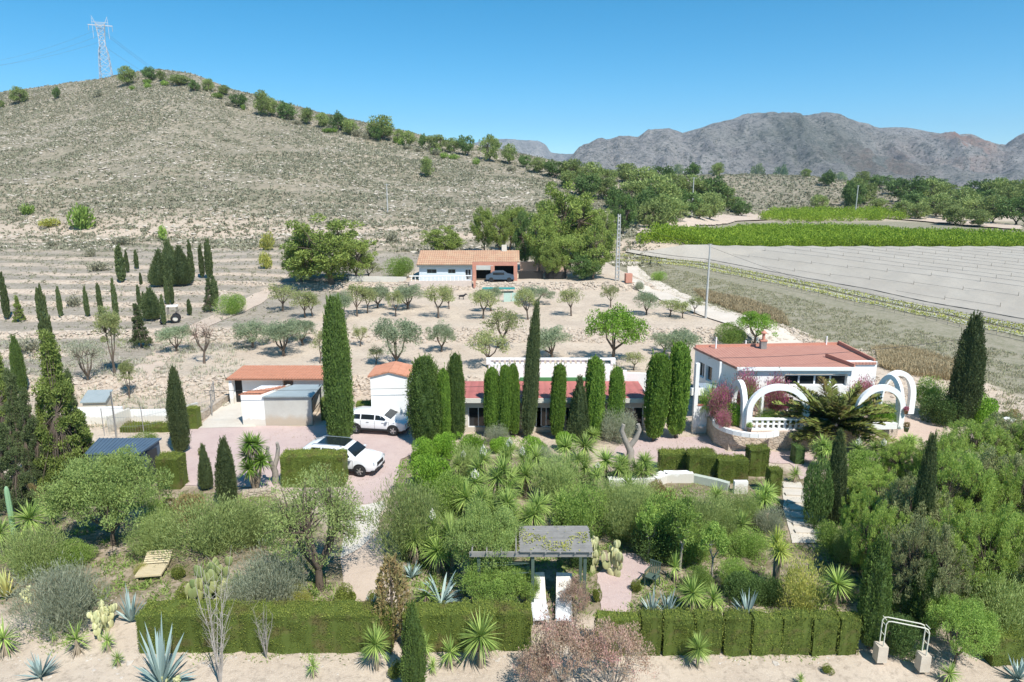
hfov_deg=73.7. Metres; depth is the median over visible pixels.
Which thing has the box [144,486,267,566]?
broom shrub
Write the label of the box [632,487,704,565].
leafy shrub
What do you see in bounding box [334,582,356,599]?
round shrub
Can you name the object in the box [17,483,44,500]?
rusty shrub
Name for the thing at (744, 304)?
dry grass
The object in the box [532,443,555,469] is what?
grey shrub
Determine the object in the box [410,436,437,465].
leafy shrub
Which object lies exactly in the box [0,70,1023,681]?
ground
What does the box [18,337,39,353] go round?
hillside bush
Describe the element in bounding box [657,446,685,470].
clipped hedge
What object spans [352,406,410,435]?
parked car
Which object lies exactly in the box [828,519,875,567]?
broom shrub
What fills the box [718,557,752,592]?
leafy shrub
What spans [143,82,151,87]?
hillside bush
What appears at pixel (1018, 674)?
blue agave
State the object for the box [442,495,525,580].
bush
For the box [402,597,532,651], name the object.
clipped hedge
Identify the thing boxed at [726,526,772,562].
leafy shrub
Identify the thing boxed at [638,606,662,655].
clipped hedge
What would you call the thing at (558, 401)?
cypress tree
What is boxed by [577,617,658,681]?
tamarisk shrub
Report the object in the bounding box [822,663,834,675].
round shrub
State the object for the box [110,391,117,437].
metal post
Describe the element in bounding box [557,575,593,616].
tamarisk shrub
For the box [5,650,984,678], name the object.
gravel stones
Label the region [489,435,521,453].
leafy shrub
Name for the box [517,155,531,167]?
pine tree
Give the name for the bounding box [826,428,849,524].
cypress tree
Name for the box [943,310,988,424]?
cypress tree
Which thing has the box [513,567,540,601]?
bush
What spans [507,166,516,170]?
hillside bush
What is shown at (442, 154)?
hillside bush
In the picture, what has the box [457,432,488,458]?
leafy shrub
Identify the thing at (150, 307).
cypress tree
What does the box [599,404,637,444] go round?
grey shrub
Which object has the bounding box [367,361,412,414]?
gabled shed
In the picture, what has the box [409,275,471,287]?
terrace railing
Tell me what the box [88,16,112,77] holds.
power pylon
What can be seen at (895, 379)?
garden arch
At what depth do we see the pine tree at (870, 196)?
263.13 m
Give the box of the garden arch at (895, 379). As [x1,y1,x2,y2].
[759,370,915,421]
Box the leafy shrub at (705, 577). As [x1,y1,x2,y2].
[682,564,714,599]
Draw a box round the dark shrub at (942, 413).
[918,393,966,426]
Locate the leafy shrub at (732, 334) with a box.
[714,321,746,343]
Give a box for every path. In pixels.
[120,289,275,382]
[340,496,399,601]
[341,500,384,557]
[613,259,1023,335]
[620,254,1023,329]
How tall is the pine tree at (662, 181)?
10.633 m
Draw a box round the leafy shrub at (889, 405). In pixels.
[882,400,894,418]
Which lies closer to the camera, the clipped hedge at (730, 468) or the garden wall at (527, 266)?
the clipped hedge at (730, 468)
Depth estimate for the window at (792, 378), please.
46.09 m
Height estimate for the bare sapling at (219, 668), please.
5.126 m
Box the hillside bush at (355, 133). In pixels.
[350,130,360,135]
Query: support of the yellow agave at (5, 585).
on the ground at (458, 314)
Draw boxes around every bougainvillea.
[706,378,738,421]
[715,405,732,428]
[731,364,761,414]
[763,366,792,411]
[847,370,877,402]
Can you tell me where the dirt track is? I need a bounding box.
[627,256,802,342]
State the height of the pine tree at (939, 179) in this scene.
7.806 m
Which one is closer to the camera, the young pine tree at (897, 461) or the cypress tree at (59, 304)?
the young pine tree at (897, 461)
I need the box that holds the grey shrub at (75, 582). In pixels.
[0,550,113,643]
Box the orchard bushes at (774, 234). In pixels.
[635,221,1023,246]
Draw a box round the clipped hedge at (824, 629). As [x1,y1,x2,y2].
[808,607,840,656]
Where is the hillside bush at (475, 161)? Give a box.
[472,157,479,164]
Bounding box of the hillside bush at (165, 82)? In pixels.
[160,80,169,85]
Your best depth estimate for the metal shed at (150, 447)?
37.44 m
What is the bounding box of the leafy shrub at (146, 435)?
[127,431,159,437]
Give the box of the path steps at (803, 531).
[782,484,818,533]
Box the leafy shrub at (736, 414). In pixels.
[723,401,740,425]
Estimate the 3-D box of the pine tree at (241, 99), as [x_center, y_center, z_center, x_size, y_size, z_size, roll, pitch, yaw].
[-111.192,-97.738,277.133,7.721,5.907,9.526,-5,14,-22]
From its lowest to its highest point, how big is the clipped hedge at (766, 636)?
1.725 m
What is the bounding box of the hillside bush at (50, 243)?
[46,240,58,245]
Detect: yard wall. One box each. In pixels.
[72,406,122,423]
[106,408,130,432]
[130,409,166,422]
[201,394,229,420]
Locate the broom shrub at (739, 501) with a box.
[714,481,761,526]
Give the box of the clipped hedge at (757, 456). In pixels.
[745,442,771,476]
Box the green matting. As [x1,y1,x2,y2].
[520,377,585,380]
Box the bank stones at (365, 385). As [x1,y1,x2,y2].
[0,275,944,397]
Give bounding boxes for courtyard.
[199,401,255,427]
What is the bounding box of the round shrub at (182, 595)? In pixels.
[174,581,188,599]
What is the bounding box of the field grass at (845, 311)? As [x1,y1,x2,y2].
[636,258,1023,416]
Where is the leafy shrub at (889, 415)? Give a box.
[868,407,896,421]
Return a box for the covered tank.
[80,389,112,406]
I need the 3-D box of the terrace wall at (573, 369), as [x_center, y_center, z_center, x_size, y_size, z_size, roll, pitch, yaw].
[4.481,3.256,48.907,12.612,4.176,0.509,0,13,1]
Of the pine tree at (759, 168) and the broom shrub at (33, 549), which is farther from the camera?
the pine tree at (759, 168)
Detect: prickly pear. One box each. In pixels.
[19,585,32,603]
[86,599,117,641]
[161,674,180,681]
[184,556,232,600]
[220,580,229,600]
[590,536,623,576]
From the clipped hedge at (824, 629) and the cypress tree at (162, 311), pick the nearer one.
the clipped hedge at (824, 629)
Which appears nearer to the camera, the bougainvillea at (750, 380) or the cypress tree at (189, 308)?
the bougainvillea at (750, 380)
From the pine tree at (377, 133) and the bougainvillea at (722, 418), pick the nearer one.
the bougainvillea at (722, 418)
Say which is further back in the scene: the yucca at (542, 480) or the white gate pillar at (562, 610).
the yucca at (542, 480)
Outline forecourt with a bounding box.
[608,436,880,478]
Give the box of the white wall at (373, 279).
[349,276,406,281]
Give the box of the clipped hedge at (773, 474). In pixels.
[765,463,783,496]
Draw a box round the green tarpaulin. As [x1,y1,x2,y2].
[504,293,524,301]
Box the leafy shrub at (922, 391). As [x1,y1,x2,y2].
[915,375,948,413]
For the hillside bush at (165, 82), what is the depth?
287.32 m
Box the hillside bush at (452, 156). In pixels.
[449,154,459,158]
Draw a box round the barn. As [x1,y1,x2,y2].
[225,365,351,403]
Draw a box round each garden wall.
[242,487,274,497]
[520,261,570,271]
[607,470,693,487]
[693,473,729,490]
[733,480,747,493]
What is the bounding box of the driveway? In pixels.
[185,425,417,503]
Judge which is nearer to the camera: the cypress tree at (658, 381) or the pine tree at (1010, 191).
the cypress tree at (658, 381)
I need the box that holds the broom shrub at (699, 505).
[679,485,731,547]
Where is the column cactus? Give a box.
[4,486,15,538]
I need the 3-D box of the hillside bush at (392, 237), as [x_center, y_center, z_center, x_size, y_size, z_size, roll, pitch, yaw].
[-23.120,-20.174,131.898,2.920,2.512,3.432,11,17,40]
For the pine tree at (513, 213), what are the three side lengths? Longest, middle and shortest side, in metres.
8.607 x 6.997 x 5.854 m
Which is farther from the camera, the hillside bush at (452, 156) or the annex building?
the hillside bush at (452, 156)
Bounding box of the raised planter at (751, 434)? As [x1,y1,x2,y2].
[712,418,778,437]
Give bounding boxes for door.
[147,447,157,473]
[235,380,242,401]
[465,269,470,279]
[476,266,513,278]
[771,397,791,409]
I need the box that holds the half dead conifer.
[371,552,413,642]
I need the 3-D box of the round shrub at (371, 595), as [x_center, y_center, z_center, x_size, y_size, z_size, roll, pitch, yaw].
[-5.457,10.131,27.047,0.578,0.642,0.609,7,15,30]
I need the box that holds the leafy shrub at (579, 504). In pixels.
[550,481,611,535]
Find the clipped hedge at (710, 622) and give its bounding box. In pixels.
[692,605,724,657]
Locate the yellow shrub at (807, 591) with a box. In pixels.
[775,549,838,612]
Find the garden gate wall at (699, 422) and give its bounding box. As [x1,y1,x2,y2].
[690,363,709,433]
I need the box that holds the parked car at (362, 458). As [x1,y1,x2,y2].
[303,435,384,476]
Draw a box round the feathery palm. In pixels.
[772,376,900,451]
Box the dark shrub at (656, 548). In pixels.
[630,522,690,564]
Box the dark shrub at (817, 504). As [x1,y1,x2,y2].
[801,455,834,528]
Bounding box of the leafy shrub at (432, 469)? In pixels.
[395,453,450,500]
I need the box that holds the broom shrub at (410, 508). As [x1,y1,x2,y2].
[361,470,449,565]
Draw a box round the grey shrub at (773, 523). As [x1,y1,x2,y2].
[751,503,789,535]
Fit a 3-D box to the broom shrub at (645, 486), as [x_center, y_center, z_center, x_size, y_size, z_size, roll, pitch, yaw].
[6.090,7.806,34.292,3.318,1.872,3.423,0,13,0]
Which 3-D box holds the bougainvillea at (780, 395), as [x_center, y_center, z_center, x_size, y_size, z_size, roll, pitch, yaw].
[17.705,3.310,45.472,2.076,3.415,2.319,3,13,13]
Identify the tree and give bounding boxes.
[0,271,10,319]
[0,352,21,444]
[0,367,32,469]
[0,422,41,513]
[8,85,29,103]
[8,333,27,390]
[12,295,25,321]
[17,387,57,485]
[30,328,90,492]
[30,443,174,545]
[34,283,52,345]
[34,397,62,481]
[45,333,63,386]
[51,86,60,98]
[55,286,62,316]
[63,368,78,452]
[75,410,94,460]
[82,286,89,316]
[91,305,126,374]
[95,282,102,313]
[110,277,118,316]
[114,243,125,282]
[115,66,136,85]
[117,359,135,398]
[124,250,129,271]
[127,302,153,348]
[133,249,138,267]
[136,284,140,304]
[138,286,166,318]
[139,272,142,284]
[141,66,156,80]
[146,249,163,286]
[154,324,195,350]
[157,70,166,80]
[159,293,165,324]
[161,237,177,284]
[163,276,169,303]
[164,364,191,452]
[166,74,190,85]
[168,275,173,304]
[172,245,195,285]
[185,317,221,363]
[186,238,194,280]
[186,299,191,314]
[188,79,200,91]
[197,442,213,489]
[198,243,204,277]
[201,78,214,90]
[202,276,217,311]
[203,238,212,276]
[210,275,218,302]
[213,434,238,507]
[216,85,231,94]
[228,93,247,106]
[231,317,268,347]
[252,89,271,115]
[253,461,374,590]
[256,317,307,355]
[265,97,278,116]
[266,442,279,484]
[267,283,298,310]
[274,100,298,119]
[279,213,377,284]
[280,246,315,281]
[289,289,317,317]
[292,319,317,345]
[298,107,313,123]
[301,292,319,316]
[309,331,322,363]
[313,112,329,126]
[320,291,355,437]
[326,110,345,130]
[328,237,377,275]
[328,290,353,309]
[341,119,358,133]
[344,281,371,316]
[352,324,366,346]
[358,262,383,275]
[358,285,379,312]
[364,281,389,307]
[365,114,394,139]
[368,125,382,139]
[368,345,383,364]
[369,317,422,360]
[386,288,404,316]
[389,283,424,308]
[393,128,403,141]
[398,598,428,681]
[400,130,416,144]
[403,353,446,443]
[417,133,426,146]
[419,225,467,249]
[420,156,434,176]
[422,284,455,317]
[424,134,448,149]
[425,319,456,351]
[437,362,451,437]
[438,289,453,308]
[445,137,459,151]
[446,350,466,439]
[456,134,474,155]
[464,328,510,367]
[468,206,494,249]
[468,289,501,318]
[475,286,503,310]
[477,134,501,160]
[480,307,524,348]
[482,365,499,435]
[484,213,515,249]
[496,363,512,434]
[499,205,528,249]
[501,143,517,164]
[508,361,520,435]
[512,210,534,261]
[512,286,536,319]
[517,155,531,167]
[519,284,556,302]
[521,298,540,436]
[522,211,559,270]
[526,157,546,171]
[530,199,565,231]
[535,180,606,255]
[539,241,568,278]
[539,324,572,357]
[543,159,565,176]
[545,233,583,276]
[549,359,566,438]
[556,288,583,315]
[557,169,577,186]
[559,159,582,176]
[564,199,592,239]
[565,252,601,279]
[565,374,590,439]
[572,172,601,198]
[573,215,615,278]
[576,161,601,182]
[584,302,650,357]
[585,354,606,436]
[592,168,618,187]
[595,177,619,199]
[595,208,618,251]
[599,284,618,307]
[603,186,623,209]
[606,365,626,438]
[608,193,637,233]
[614,163,636,175]
[617,180,646,203]
[618,168,636,181]
[619,423,641,463]
[621,351,647,370]
[626,166,661,185]
[632,185,662,218]
[632,200,671,227]
[633,289,659,314]
[635,501,665,558]
[636,174,682,198]
[642,348,671,440]
[643,192,684,225]
[649,331,671,351]
[650,164,675,181]
[657,184,682,198]
[659,173,686,190]
[659,298,687,316]
[662,494,702,571]
[664,327,702,351]
[666,339,692,437]
[673,164,684,173]
[674,197,691,219]
[674,301,691,317]
[677,174,709,195]
[677,188,702,215]
[683,162,701,175]
[686,296,703,313]
[689,200,712,218]
[695,175,733,200]
[696,191,725,218]
[698,520,730,580]
[708,162,724,174]
[712,182,738,209]
[724,195,746,210]
[731,200,753,215]
[735,311,778,343]
[750,163,765,174]
[773,163,787,174]
[801,168,811,177]
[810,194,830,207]
[817,169,836,185]
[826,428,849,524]
[836,171,847,179]
[838,483,881,542]
[840,176,873,202]
[841,179,867,206]
[843,495,915,571]
[845,463,914,516]
[854,171,870,182]
[856,529,894,648]
[862,182,879,202]
[866,174,893,188]
[867,198,888,207]
[874,472,960,554]
[878,440,920,485]
[883,177,906,191]
[883,513,973,625]
[886,175,931,198]
[891,199,913,215]
[898,190,930,204]
[898,550,944,637]
[905,430,979,491]
[906,202,933,218]
[908,178,951,197]
[910,429,937,534]
[914,445,1008,531]
[919,192,957,216]
[920,503,1022,613]
[926,176,948,188]
[931,200,962,217]
[936,416,1022,463]
[937,182,960,196]
[941,185,982,208]
[942,205,973,224]
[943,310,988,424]
[943,442,1023,515]
[955,195,994,210]
[960,495,1023,610]
[963,179,990,197]
[965,209,994,226]
[971,409,1023,463]
[972,189,997,204]
[972,194,1022,222]
[981,177,1014,195]
[986,460,1023,538]
[991,186,1022,208]
[991,195,1023,224]
[999,179,1023,198]
[1000,419,1023,470]
[1003,534,1023,614]
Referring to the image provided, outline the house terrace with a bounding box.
[706,407,897,450]
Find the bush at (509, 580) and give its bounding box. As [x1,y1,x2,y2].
[452,557,532,603]
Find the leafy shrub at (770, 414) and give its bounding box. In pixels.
[753,408,782,426]
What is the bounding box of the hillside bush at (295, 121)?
[292,120,301,123]
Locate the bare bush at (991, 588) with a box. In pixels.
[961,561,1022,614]
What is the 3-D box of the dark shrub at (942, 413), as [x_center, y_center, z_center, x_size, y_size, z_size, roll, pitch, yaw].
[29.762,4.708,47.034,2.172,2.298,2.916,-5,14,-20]
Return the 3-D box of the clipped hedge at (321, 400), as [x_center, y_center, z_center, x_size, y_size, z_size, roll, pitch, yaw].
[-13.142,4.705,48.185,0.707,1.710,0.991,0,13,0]
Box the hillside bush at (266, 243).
[259,231,274,250]
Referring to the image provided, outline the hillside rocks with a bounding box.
[0,72,651,266]
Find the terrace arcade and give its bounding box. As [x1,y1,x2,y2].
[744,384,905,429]
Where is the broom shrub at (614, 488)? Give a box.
[584,470,637,524]
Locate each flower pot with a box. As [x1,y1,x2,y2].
[746,422,752,431]
[903,422,910,431]
[904,406,909,413]
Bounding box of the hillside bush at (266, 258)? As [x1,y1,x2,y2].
[259,250,272,268]
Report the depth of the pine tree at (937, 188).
270.25 m
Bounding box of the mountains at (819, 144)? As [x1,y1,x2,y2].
[565,112,1023,188]
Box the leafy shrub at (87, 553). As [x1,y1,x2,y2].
[44,537,98,573]
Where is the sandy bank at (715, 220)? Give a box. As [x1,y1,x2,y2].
[637,213,767,233]
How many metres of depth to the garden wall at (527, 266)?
99.25 m
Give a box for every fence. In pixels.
[100,402,165,435]
[187,381,214,416]
[518,271,542,277]
[545,271,566,278]
[621,253,1023,330]
[623,256,1023,340]
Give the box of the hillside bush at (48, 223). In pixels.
[37,217,59,226]
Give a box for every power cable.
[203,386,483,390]
[714,248,1019,340]
[734,339,958,357]
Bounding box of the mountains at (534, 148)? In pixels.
[475,139,572,161]
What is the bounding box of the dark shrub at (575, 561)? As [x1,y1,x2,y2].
[569,529,599,569]
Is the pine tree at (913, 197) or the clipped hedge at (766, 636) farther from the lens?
the pine tree at (913, 197)
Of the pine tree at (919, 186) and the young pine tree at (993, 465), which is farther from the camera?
the pine tree at (919, 186)
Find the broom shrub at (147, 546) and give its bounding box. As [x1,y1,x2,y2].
[119,504,187,560]
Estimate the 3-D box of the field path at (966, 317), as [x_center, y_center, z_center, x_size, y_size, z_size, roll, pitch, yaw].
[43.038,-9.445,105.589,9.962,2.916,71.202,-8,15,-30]
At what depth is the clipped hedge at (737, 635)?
24.11 m
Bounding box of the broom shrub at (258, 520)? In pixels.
[221,494,281,556]
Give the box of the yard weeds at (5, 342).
[0,328,254,431]
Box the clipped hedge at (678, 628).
[660,607,696,656]
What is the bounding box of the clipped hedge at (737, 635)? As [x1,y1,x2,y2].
[721,607,753,656]
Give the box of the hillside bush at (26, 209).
[18,203,35,214]
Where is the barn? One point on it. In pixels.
(247, 377)
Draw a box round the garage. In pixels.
[262,384,323,425]
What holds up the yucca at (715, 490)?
on the ground at (458, 314)
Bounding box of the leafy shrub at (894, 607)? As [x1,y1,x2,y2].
[862,581,904,622]
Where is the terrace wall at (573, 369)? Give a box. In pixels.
[486,358,646,390]
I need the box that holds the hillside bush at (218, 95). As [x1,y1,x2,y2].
[211,92,222,97]
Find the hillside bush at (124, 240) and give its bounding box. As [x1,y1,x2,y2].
[111,236,133,244]
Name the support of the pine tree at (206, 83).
on the ground at (458, 314)
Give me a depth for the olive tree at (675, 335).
58.02 m
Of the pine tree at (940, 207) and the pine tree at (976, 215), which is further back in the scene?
the pine tree at (940, 207)
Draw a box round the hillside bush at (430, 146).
[424,143,435,149]
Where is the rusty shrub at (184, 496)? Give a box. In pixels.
[161,492,204,530]
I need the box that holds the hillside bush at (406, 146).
[402,144,414,149]
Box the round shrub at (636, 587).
[631,578,641,592]
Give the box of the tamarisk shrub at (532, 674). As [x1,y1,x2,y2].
[512,640,559,681]
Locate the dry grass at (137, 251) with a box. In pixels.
[0,233,467,367]
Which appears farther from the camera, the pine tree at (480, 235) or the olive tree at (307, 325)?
the pine tree at (480, 235)
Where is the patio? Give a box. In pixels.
[597,553,660,611]
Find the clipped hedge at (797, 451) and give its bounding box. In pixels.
[789,442,805,463]
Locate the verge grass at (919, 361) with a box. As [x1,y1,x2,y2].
[870,343,954,380]
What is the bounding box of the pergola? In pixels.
[469,525,592,610]
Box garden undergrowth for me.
[1,457,967,617]
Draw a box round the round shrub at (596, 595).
[592,581,601,602]
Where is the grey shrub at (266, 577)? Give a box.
[228,538,312,604]
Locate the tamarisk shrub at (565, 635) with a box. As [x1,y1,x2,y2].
[516,599,593,681]
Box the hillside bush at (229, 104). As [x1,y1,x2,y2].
[225,101,233,105]
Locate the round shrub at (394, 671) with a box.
[387,659,400,678]
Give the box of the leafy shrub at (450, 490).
[429,468,472,520]
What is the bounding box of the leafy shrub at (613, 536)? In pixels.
[605,507,639,540]
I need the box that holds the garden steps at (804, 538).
[782,482,819,542]
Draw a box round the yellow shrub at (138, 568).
[133,562,146,575]
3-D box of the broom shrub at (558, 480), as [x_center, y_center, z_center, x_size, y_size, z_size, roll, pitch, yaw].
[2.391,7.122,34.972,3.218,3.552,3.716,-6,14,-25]
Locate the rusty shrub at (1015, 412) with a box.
[1004,409,1023,423]
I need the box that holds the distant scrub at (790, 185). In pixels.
[641,171,1016,214]
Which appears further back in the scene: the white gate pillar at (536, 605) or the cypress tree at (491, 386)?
the cypress tree at (491, 386)
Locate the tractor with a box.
[159,305,180,323]
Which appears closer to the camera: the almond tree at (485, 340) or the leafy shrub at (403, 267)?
the almond tree at (485, 340)
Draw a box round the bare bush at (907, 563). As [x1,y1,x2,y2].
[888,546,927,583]
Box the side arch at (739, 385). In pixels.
[730,380,747,428]
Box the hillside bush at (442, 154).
[440,152,449,157]
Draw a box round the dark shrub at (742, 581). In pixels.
[723,570,763,605]
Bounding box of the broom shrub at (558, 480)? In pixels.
[528,444,587,502]
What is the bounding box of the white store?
[239,385,285,425]
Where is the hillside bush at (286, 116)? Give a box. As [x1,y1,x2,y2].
[277,112,291,118]
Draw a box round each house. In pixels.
[416,245,519,280]
[693,330,876,410]
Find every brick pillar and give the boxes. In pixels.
[473,276,475,287]
[624,273,632,282]
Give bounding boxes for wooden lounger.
[135,549,172,580]
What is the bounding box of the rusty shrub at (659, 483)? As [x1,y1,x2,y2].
[647,478,676,499]
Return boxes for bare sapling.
[194,551,233,681]
[251,600,274,658]
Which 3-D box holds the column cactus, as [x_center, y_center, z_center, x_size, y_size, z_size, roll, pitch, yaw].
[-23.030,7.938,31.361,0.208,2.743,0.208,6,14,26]
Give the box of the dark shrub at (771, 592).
[750,573,785,607]
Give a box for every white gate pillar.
[530,572,549,624]
[556,572,571,623]
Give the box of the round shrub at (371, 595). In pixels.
[367,590,379,600]
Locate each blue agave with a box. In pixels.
[17,651,58,677]
[114,584,147,621]
[134,614,196,681]
[403,560,421,577]
[420,570,465,603]
[639,591,662,610]
[657,589,679,609]
[732,587,757,612]
[1004,654,1023,679]
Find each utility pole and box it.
[384,184,388,211]
[704,244,711,317]
[855,185,859,210]
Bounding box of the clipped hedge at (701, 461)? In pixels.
[685,445,717,477]
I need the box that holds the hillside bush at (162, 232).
[157,225,166,239]
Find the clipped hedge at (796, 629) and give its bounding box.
[778,605,814,655]
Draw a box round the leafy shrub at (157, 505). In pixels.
[139,497,178,538]
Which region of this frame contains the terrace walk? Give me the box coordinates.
[890,415,945,452]
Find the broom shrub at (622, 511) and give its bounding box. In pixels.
[600,477,662,547]
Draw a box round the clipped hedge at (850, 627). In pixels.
[835,608,861,655]
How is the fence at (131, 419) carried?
on the ground at (458, 314)
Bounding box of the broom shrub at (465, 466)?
[448,440,496,481]
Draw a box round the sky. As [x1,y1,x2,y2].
[0,0,1023,153]
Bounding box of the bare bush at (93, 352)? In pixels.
[61,334,106,380]
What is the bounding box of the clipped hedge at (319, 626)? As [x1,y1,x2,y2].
[134,596,396,654]
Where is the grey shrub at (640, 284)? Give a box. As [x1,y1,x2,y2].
[634,281,643,289]
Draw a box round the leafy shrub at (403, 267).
[381,255,414,276]
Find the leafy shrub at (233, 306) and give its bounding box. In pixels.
[212,292,246,314]
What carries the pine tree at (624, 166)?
on the ground at (458, 314)
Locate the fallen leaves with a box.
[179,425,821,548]
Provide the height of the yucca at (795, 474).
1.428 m
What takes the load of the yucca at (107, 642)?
on the ground at (458, 314)
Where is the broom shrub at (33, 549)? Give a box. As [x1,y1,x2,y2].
[0,515,76,582]
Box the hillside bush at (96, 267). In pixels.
[85,261,113,271]
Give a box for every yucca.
[0,515,16,555]
[0,618,22,659]
[4,498,51,538]
[38,501,63,524]
[47,623,57,643]
[61,620,91,657]
[98,629,116,654]
[110,649,123,667]
[133,509,163,544]
[235,431,272,488]
[304,653,318,680]
[358,620,390,670]
[401,522,426,564]
[413,578,442,601]
[417,507,445,565]
[418,532,454,573]
[424,631,435,662]
[426,656,439,673]
[433,511,462,570]
[439,633,460,670]
[440,511,455,559]
[450,450,468,482]
[451,480,474,515]
[453,468,489,503]
[457,606,504,668]
[461,482,499,527]
[466,445,495,491]
[482,453,526,503]
[487,483,523,526]
[493,437,519,470]
[513,446,536,488]
[515,458,537,496]
[518,486,557,525]
[527,442,547,473]
[530,466,552,498]
[546,487,569,525]
[555,432,577,458]
[562,449,594,482]
[569,432,602,456]
[581,426,600,444]
[583,463,604,489]
[592,445,617,477]
[608,452,636,479]
[615,469,637,488]
[627,451,661,481]
[667,550,681,583]
[675,574,708,609]
[685,630,712,668]
[698,382,723,416]
[699,582,724,610]
[703,482,726,502]
[729,509,755,543]
[737,381,764,410]
[743,501,763,525]
[749,478,780,511]
[766,525,793,579]
[781,411,794,422]
[788,465,803,482]
[795,672,805,681]
[808,433,834,466]
[818,562,858,605]
[846,436,870,474]
[866,438,889,466]
[893,431,923,447]
[937,661,963,681]
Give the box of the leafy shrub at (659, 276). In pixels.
[650,271,667,280]
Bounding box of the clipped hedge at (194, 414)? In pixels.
[186,405,202,428]
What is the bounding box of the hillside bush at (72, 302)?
[65,295,82,306]
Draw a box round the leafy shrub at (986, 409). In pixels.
[973,392,999,427]
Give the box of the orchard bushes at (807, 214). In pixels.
[758,205,909,221]
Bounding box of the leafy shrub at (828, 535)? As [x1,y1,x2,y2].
[812,519,852,562]
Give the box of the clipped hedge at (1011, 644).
[967,613,1023,666]
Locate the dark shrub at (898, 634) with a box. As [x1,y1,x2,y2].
[885,611,924,662]
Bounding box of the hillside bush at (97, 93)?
[92,89,104,96]
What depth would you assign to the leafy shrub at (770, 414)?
43.56 m
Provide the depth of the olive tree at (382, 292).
78.14 m
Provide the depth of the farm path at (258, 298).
66.33 m
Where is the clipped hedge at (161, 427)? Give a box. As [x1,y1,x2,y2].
[119,419,168,432]
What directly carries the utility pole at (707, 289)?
on the ground at (458, 314)
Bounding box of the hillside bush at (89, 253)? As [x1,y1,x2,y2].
[82,247,95,256]
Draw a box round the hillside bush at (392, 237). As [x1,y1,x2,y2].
[384,231,400,241]
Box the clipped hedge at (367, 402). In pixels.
[356,398,370,406]
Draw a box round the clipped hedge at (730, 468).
[715,452,749,483]
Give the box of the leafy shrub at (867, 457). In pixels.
[847,449,889,478]
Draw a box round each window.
[427,269,436,272]
[468,407,484,426]
[521,407,541,426]
[536,407,550,426]
[565,407,569,426]
[623,407,642,426]
[700,362,704,376]
[707,366,711,380]
[784,375,798,384]
[798,375,814,384]
[814,375,830,384]
[830,375,845,384]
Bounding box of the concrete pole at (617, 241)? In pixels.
[615,214,620,280]
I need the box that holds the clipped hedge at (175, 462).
[154,450,189,489]
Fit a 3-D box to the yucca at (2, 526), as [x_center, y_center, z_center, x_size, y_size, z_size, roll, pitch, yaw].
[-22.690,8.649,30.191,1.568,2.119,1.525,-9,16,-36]
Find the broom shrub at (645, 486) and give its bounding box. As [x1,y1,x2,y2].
[608,475,662,507]
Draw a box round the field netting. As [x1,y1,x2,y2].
[626,244,1023,324]
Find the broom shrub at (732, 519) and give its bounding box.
[702,492,744,544]
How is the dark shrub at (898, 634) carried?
on the ground at (458, 314)
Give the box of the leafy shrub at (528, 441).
[520,434,547,455]
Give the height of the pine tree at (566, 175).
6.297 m
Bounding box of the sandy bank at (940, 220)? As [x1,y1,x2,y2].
[894,216,1021,228]
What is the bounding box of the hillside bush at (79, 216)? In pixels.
[66,202,95,229]
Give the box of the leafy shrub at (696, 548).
[672,529,710,566]
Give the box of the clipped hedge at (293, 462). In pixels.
[279,447,348,487]
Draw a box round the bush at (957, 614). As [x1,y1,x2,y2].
[919,592,1006,663]
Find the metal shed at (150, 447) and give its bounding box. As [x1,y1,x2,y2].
[85,437,161,488]
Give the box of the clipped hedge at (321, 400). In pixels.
[319,396,325,420]
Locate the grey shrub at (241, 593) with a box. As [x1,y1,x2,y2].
[217,567,261,604]
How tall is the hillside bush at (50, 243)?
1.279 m
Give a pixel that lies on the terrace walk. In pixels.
(919, 427)
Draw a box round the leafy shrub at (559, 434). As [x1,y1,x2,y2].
[555,431,576,451]
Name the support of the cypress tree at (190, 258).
on the ground at (458, 314)
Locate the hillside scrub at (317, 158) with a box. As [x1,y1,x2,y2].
[0,68,663,266]
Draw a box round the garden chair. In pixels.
[644,559,661,589]
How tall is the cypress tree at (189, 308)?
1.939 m
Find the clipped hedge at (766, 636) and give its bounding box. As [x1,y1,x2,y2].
[748,608,783,655]
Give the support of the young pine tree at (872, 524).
on the ground at (458, 314)
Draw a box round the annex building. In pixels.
[464,381,644,431]
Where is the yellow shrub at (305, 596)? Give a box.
[288,582,312,600]
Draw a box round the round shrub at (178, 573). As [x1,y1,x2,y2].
[171,564,185,579]
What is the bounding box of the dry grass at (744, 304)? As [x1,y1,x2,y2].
[693,287,790,324]
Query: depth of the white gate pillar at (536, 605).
26.57 m
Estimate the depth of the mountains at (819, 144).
1941.28 m
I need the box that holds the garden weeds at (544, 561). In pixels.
[0,457,900,666]
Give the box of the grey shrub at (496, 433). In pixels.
[483,421,510,444]
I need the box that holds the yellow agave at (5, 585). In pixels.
[0,569,22,596]
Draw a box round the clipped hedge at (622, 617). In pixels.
[594,606,641,655]
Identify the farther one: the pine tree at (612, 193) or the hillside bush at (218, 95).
the hillside bush at (218, 95)
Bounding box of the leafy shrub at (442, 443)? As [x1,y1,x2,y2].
[432,431,466,459]
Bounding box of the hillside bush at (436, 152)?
[428,148,441,154]
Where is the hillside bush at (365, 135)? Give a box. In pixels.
[360,132,369,138]
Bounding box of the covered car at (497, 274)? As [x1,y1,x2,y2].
[486,270,513,281]
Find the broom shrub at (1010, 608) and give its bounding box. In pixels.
[958,566,1023,642]
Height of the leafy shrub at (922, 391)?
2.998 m
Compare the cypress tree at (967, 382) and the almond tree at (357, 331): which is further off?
the almond tree at (357, 331)
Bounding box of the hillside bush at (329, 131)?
[321,128,332,132]
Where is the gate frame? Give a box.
[872,616,931,671]
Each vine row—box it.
[611,257,1023,336]
[620,253,1023,330]

